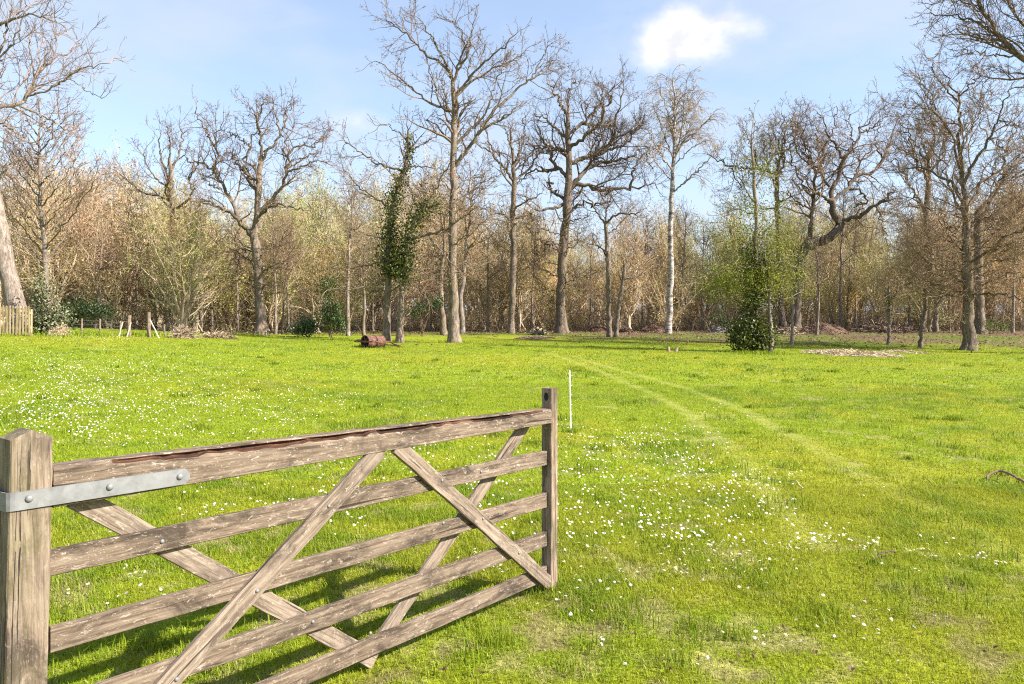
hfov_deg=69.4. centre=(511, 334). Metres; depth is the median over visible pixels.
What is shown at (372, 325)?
slender tree
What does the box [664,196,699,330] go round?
slender tree
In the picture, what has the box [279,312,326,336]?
laurel bush
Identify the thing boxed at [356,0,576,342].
oak tree
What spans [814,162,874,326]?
slender tree
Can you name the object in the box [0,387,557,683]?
field gate
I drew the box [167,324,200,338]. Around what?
brush heap
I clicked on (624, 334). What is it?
leaf litter
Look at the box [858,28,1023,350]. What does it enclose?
oak tree
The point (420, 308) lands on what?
ivy bush
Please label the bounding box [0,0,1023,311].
sky
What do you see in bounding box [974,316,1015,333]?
leafy mound
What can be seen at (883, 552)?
fallen stick
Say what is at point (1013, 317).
slender tree
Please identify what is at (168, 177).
oak tree
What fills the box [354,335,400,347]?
field roller
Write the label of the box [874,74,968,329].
oak tree
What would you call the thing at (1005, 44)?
oak tree
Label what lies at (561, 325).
oak tree
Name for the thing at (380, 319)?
undergrowth
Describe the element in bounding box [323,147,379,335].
slender tree
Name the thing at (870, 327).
brush heap
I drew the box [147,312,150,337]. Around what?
fence post
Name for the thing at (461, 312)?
slender tree
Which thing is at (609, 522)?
daisy drift
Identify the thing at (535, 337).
soil patch
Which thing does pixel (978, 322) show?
oak tree
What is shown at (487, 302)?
slender tree
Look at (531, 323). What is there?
slender tree
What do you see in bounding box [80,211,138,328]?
slender tree
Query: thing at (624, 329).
chip heap
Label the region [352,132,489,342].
ivy tree
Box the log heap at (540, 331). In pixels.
[530,326,549,334]
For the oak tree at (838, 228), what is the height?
20.266 m
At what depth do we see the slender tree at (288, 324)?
57.68 m
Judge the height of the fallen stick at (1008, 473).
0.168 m
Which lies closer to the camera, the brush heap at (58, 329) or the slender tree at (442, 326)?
the brush heap at (58, 329)
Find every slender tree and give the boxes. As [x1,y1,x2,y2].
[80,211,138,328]
[120,225,163,328]
[178,175,220,329]
[194,209,231,329]
[221,199,250,330]
[261,187,293,333]
[271,204,309,330]
[273,219,305,333]
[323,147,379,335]
[347,224,381,335]
[365,222,384,330]
[390,173,487,334]
[411,141,521,333]
[473,227,508,331]
[517,198,556,330]
[577,217,605,328]
[628,194,661,328]
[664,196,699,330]
[686,216,717,330]
[802,231,835,334]
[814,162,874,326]
[829,185,872,324]
[835,240,870,329]
[886,207,931,325]
[929,239,961,330]
[990,172,1023,332]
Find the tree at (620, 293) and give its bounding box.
[612,221,656,336]
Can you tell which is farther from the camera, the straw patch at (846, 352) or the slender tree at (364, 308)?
the slender tree at (364, 308)
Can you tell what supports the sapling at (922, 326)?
on the ground at (694, 418)
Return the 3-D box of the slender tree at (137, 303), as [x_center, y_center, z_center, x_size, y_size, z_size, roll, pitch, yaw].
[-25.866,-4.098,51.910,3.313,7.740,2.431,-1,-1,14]
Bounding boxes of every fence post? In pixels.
[127,315,130,335]
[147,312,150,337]
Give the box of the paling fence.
[0,305,31,335]
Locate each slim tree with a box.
[465,103,559,333]
[563,179,650,336]
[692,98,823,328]
[737,225,799,352]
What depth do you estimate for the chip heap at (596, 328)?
56.38 m
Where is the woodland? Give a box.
[0,126,1023,332]
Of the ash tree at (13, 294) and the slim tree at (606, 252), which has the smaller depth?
the ash tree at (13, 294)
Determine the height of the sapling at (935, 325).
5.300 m
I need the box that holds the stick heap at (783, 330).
[774,324,805,334]
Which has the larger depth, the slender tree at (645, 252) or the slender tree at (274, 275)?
the slender tree at (645, 252)
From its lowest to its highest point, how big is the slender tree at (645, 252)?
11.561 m
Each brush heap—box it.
[47,322,73,335]
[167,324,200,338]
[199,329,239,339]
[707,325,729,332]
[847,319,918,333]
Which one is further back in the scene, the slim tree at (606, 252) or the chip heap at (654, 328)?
the chip heap at (654, 328)
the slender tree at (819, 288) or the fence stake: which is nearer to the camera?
the fence stake
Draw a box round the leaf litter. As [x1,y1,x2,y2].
[32,325,1023,354]
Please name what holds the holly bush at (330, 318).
on the ground at (694, 418)
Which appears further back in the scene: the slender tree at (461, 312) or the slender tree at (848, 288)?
the slender tree at (848, 288)
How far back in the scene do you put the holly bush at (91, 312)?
43.68 m
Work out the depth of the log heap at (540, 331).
51.75 m
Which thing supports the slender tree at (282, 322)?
on the ground at (694, 418)
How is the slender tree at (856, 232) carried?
on the ground at (694, 418)
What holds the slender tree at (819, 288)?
on the ground at (694, 418)
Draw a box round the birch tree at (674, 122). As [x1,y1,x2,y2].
[626,64,731,332]
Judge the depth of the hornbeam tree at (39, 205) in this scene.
39.99 m
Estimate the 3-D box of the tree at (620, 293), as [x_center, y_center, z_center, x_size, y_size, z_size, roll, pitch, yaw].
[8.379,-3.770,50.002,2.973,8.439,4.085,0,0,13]
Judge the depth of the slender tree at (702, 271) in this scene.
60.00 m
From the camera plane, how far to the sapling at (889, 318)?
45.93 m
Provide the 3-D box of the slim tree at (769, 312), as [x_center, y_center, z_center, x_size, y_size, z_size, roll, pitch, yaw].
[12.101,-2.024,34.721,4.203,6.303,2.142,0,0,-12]
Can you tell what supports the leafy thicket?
on the ground at (694, 418)
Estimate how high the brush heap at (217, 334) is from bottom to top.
0.885 m
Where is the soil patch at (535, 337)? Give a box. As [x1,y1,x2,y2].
[513,335,554,339]
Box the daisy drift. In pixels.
[0,336,954,540]
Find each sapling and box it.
[779,231,824,344]
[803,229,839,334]
[860,255,909,344]
[890,260,950,347]
[932,273,958,331]
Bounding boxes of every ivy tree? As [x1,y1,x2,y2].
[306,99,463,340]
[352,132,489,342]
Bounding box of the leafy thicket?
[673,100,817,351]
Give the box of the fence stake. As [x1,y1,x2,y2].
[569,370,572,429]
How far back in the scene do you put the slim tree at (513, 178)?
53.84 m
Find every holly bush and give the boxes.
[53,289,126,328]
[314,269,355,337]
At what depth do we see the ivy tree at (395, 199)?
39.85 m
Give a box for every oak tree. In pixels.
[91,104,214,330]
[166,77,344,335]
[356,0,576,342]
[497,55,678,332]
[758,88,914,328]
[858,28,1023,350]
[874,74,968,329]
[900,98,1023,333]
[905,0,1023,171]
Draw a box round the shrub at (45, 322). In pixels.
[14,264,80,333]
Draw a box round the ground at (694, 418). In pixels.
[0,310,1023,683]
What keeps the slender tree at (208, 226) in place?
on the ground at (694, 418)
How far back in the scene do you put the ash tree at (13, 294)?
34.50 m
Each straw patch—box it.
[803,348,904,357]
[879,348,930,353]
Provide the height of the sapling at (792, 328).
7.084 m
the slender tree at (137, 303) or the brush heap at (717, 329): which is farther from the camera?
the brush heap at (717, 329)
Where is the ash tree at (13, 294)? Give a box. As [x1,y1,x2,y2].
[0,0,135,332]
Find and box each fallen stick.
[873,550,896,560]
[986,470,1023,482]
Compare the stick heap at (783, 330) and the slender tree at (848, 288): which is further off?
the slender tree at (848, 288)
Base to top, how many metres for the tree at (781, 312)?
19.198 m
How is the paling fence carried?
on the ground at (694, 418)
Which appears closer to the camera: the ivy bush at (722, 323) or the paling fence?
the paling fence
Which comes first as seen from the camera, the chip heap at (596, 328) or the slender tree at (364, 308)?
the slender tree at (364, 308)
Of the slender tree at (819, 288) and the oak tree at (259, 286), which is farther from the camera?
the slender tree at (819, 288)
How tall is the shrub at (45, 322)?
3.817 m
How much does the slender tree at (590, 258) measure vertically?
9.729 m
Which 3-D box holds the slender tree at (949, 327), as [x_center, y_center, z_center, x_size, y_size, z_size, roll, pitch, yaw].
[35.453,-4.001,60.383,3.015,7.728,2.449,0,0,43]
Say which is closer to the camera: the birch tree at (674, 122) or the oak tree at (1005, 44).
the oak tree at (1005, 44)
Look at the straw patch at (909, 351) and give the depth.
37.69 m
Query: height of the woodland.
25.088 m
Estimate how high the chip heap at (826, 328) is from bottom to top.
1.112 m
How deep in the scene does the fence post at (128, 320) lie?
33.93 m
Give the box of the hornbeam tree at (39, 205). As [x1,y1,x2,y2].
[0,84,123,313]
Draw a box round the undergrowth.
[1,259,1023,333]
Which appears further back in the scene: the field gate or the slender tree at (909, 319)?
the slender tree at (909, 319)
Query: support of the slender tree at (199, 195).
on the ground at (694, 418)
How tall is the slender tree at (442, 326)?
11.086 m
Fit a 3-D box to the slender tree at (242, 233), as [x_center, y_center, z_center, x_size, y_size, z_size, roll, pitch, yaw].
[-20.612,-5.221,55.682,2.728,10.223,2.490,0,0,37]
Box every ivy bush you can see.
[395,293,447,335]
[702,309,732,329]
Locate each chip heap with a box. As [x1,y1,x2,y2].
[586,325,606,331]
[619,326,633,332]
[639,324,664,331]
[799,322,849,333]

